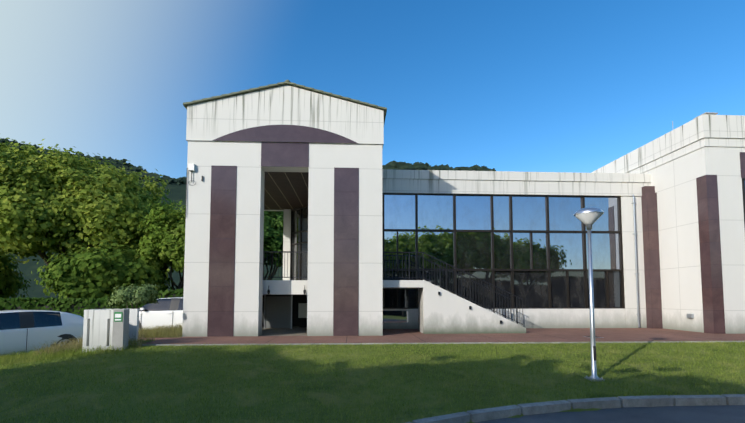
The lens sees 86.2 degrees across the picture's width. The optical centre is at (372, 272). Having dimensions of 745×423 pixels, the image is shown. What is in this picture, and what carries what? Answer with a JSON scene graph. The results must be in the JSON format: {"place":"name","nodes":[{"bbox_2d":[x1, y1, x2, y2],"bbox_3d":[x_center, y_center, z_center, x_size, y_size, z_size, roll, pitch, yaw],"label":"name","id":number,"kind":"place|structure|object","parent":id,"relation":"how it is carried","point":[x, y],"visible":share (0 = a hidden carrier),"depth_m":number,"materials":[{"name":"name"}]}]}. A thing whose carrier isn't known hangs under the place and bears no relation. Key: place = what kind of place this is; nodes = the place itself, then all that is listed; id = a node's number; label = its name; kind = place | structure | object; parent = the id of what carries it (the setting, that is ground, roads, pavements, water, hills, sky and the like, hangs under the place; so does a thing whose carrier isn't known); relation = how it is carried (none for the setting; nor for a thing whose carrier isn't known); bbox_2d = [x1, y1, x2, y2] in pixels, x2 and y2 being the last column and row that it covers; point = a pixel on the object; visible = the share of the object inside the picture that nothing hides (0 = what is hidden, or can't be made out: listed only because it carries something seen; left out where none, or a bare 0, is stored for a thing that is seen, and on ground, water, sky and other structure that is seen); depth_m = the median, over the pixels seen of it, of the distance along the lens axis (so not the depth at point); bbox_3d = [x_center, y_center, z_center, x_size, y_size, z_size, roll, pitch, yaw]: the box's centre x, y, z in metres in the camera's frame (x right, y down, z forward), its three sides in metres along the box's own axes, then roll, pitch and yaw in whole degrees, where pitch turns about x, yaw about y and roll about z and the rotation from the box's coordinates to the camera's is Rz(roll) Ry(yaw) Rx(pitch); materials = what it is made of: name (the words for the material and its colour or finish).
{"place":"outdoors","nodes":[
{"label":"outdoors","id":0,"kind":"place"},
{"bbox_2d":[33,323,182,354],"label":"wild grass","id":1,"kind":"structure","parent":0,"point":[163,332],"depth_m":12.83,"materials":[{"name":"green plant"}]},
{"bbox_2d":[1,144,417,297],"bbox_3d":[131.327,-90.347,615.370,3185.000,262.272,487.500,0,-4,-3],"label":"hill","id":2,"kind":"structure","parent":0,"point":[178,193],"depth_m":388.23,"materials":[{"name":"green plant"}]},
{"bbox_2d":[0,138,495,184],"bbox_3d":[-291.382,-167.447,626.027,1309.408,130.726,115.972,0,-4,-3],"label":"hill trees","id":3,"kind":"object","parent":2,"relation":"on","point":[393,165],"visible":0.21,"depth_m":604.69,"materials":[{"name":"green plant"}]},
{"bbox_2d":[0,301,744,422],"bbox_3d":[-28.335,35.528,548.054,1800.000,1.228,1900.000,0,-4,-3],"label":"ground","id":4,"kind":"structure","parent":0,"point":[364,382],"depth_m":8.11,"materials":[{"name":"green plant"}]},
{"bbox_2d":[0,260,30,301],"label":"tree","id":5,"kind":"object","parent":4,"relation":"on","point":[8,285],"visible":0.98,"depth_m":26.03,"materials":[{"name":"green plant"}]},
{"bbox_2d":[0,254,32,293],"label":"tree","id":6,"kind":"object","parent":4,"relation":"on","point":[4,259],"visible":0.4,"depth_m":30.33,"materials":[{"name":"green plant"}]},
{"bbox_2d":[0,310,83,355],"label":"white hatchback car","id":7,"kind":"object","parent":4,"relation":"on","point":[23,330],"visible":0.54,"depth_m":12.36,"materials":[{"name":"white paint"}]},
{"bbox_2d":[0,336,158,365],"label":"tall grass","id":8,"kind":"structure","parent":4,"relation":"on","point":[13,357],"depth_m":10.71,"materials":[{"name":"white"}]},
{"bbox_2d":[0,138,181,297],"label":"tree","id":9,"kind":"object","parent":4,"relation":"on","point":[56,204],"visible":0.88,"depth_m":24.48,"materials":[{"name":"green plant"}]},
{"bbox_2d":[0,287,183,317],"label":"hedge","id":10,"kind":"object","parent":4,"relation":"on","point":[78,306],"visible":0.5,"depth_m":20.14,"materials":[{"name":"green plant"}]},
{"bbox_2d":[31,240,174,298],"bbox_3d":[-15.793,0.848,24.027,7.027,5.441,6.922,0,-4,-3],"label":"bush","id":11,"kind":"object","parent":4,"relation":"on","point":[101,273],"visible":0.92,"depth_m":21.97,"materials":[{"name":"green plant"}]},
{"bbox_2d":[82,309,138,351],"bbox_3d":[-7.373,1.734,11.317,1.080,1.400,0.974,0,-4,-3],"label":"service cabinet","id":12,"kind":"object","parent":4,"relation":"on","point":[115,328],"visible":0.71,"depth_m":10.90,"materials":[{"name":"metal"}]},
{"bbox_2d":[107,283,159,308],"bbox_3d":[-8.052,1.364,13.436,1.518,2.058,1.618,0,-4,-3],"label":"shrub","id":13,"kind":"object","parent":4,"relation":"on","point":[132,294],"visible":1,"depth_m":13.12,"materials":[{"name":"green plant"}]},
{"bbox_2d":[133,200,185,289],"bbox_3d":[-12.356,-0.471,26.295,6.570,8.152,5.968,0,-4,-3],"label":"tree","id":14,"kind":"object","parent":4,"relation":"on","point":[162,241],"visible":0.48,"depth_m":24.21,"materials":[{"name":"green plant"}]},
{"bbox_2d":[138,297,182,330],"bbox_3d":[-8.352,1.787,16.848,4.224,1.502,2.040,0,-4,-3],"label":"white car","id":15,"kind":"object","parent":4,"relation":"on","point":[167,311],"visible":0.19,"depth_m":15.97,"materials":[{"name":"white paint"}]},
{"bbox_2d":[263,211,283,279],"bbox_3d":[-9.115,-1.145,31.598,6.858,9.156,6.699,0,-4,-3],"label":"tree","id":16,"kind":"object","parent":4,"relation":"on","point":[273,232],"visible":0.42,"depth_m":30.16,"materials":[{"name":"green plant"}]},
{"bbox_2d":[182,85,383,336],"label":"portal tower","id":17,"kind":"structure","parent":4,"relation":"on","point":[239,146],"depth_m":14.26,"materials":[{"name":"white concrete"}]},
{"bbox_2d":[185,163,202,216],"bbox_3d":[-6.304,-2.906,14.080,0.570,1.900,0.100,0,-4,-3],"label":"security camera","id":18,"kind":"object","parent":17,"relation":"attached to","point":[191,167],"visible":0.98,"depth_m":14.08,"materials":[{"name":"white plastic"}]},
{"bbox_2d":[183,80,386,122],"bbox_3d":[-3.307,-6.288,18.238,7.280,1.160,7.730,0,-4,-3],"label":"roof edge","id":19,"kind":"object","parent":17,"relation":"on","point":[269,86],"depth_m":14.43,"materials":[{"name":"metal"}]},
{"bbox_2d":[263,251,307,293],"bbox_3d":[-3.111,0.001,15.006,6.260,1.630,0.268,0,-4,-3],"label":"porch railing","id":20,"kind":"object","parent":17,"relation":"attached to","point":[290,252],"visible":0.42,"depth_m":15.12,"materials":[{"name":"black metal"}]},
{"bbox_2d":[264,172,308,209],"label":"porch ceiling","id":21,"kind":"structure","parent":17,"relation":"attached to","point":[285,190],"depth_m":17.54,"materials":[{"name":"brown wood"}]},
{"bbox_2d":[290,205,307,279],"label":"entrance glazing","id":22,"kind":"structure","parent":17,"relation":"attached to","point":[299,229],"depth_m":20.76,"materials":[{"name":"grey glass"}]},
{"bbox_2d":[260,295,306,335],"bbox_3d":[-3.191,1.679,16.468,6.260,1.540,4.899,0,-4,-3],"label":"porch undercroft","id":23,"kind":"object","parent":4,"relation":"on","point":[284,315],"visible":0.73,"depth_m":17.29,"materials":[{"name":"black concrete"}]},
{"bbox_2d":[135,341,742,345],"bbox_3d":[26.136,2.255,13.133,66.988,0.182,0.078,0,-4,-3],"label":"walkway edging","id":24,"kind":"object","parent":4,"relation":"on","point":[430,343],"visible":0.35,"depth_m":11.88,"materials":[{"name":"stone"}]},
{"bbox_2d":[382,169,650,328],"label":"block walls","id":25,"kind":"structure","parent":4,"relation":"on","point":[625,186],"depth_m":17.70,"materials":[{"name":"white"}]},
{"bbox_2d":[382,193,624,308],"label":"curtain wall frames","id":26,"kind":"structure","parent":25,"relation":"attached to","point":[548,231],"depth_m":17.67,"materials":[{"name":"black metal"}]},
{"bbox_2d":[384,194,621,307],"bbox_3d":[5.837,-0.947,17.694,10.740,5.070,0.035,0,-4,-3],"label":"curtain wall glass","id":27,"kind":"object","parent":26,"relation":"in","point":[473,250],"visible":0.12,"depth_m":17.70,"materials":[{"name":"blue glass"}]},
{"bbox_2d":[632,194,640,326],"bbox_3d":[11.785,-0.606,17.853,0.140,6.069,0.188,0,-4,-3],"label":"down pipe","id":28,"kind":"object","parent":25,"relation":"attached to","point":[638,314],"visible":0.9,"depth_m":17.78,"materials":[{"name":"grey metal"}]},
{"bbox_2d":[406,394,744,422],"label":"kerb","id":29,"kind":"structure","parent":4,"relation":"on","point":[487,414],"depth_m":6.98,"materials":[{"name":"concrete"}]},
{"bbox_2d":[574,207,603,378],"bbox_3d":[4.652,0.444,8.470,0.570,3.702,0.570,0,-4,-3],"label":"street lamp","id":30,"kind":"object","parent":4,"relation":"on","point":[588,217],"visible":1,"depth_m":8.42,"materials":[{"name":"grey metal"}]},
{"bbox_2d":[584,346,604,380],"bbox_3d":[4.652,1.907,8.380,0.280,0.730,0.280,0,-4,-3],"label":"lamp post base","id":31,"kind":"object","parent":30,"relation":"attached to","point":[594,356],"visible":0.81,"depth_m":8.34,"materials":[{"name":"grey metal"}]},
{"bbox_2d":[591,115,744,333],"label":"wing","id":32,"kind":"structure","parent":4,"relation":"on","point":[693,228],"depth_m":15.73,"materials":[{"name":"white concrete"}]},
{"bbox_2d":[672,112,717,317],"bbox_3d":[13.100,-2.345,15.964,1.435,8.290,0.756,-3,-4,37],"label":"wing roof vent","id":33,"kind":"object","parent":32,"relation":"on","point":[692,315],"visible":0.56,"depth_m":15.78,"materials":[{"name":"metal"}]},
{"bbox_2d":[742,178,744,229],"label":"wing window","id":34,"kind":"structure","parent":32,"relation":"attached to","point":[743,186],"depth_m":15.25,"materials":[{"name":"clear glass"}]},
{"bbox_2d":[0,0,744,178],"label":"sky","id":35,"kind":"structure","parent":0,"point":[578,86],"materials":[{"name":"blue"}]},
{"bbox_2d":[139,328,744,343],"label":"walkway paving","id":36,"kind":"structure","parent":0,"point":[539,334],"depth_m":13.51,"materials":[{"name":"brown brick"}]},
{"bbox_2d":[383,280,525,333],"bbox_3d":[3.010,1.357,16.134,5.490,2.040,2.320,0,-4,-3],"label":"stair","id":37,"kind":"object","parent":36,"relation":"on","point":[445,312],"visible":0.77,"depth_m":14.97,"materials":[{"name":"concrete"}]},
{"bbox_2d":[383,252,522,324],"bbox_3d":[3.000,0.629,15.592,5.386,2.750,1.272,0,-4,-3],"label":"stair railing","id":38,"kind":"object","parent":37,"relation":"on","point":[443,268],"visible":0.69,"depth_m":15.11,"materials":[{"name":"metal"}]},
{"bbox_2d":[475,405,744,422],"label":"road","id":39,"kind":"structure","parent":0,"point":[703,414],"depth_m":6.56,"materials":[{"name":"grey asphalt"}]}
]}

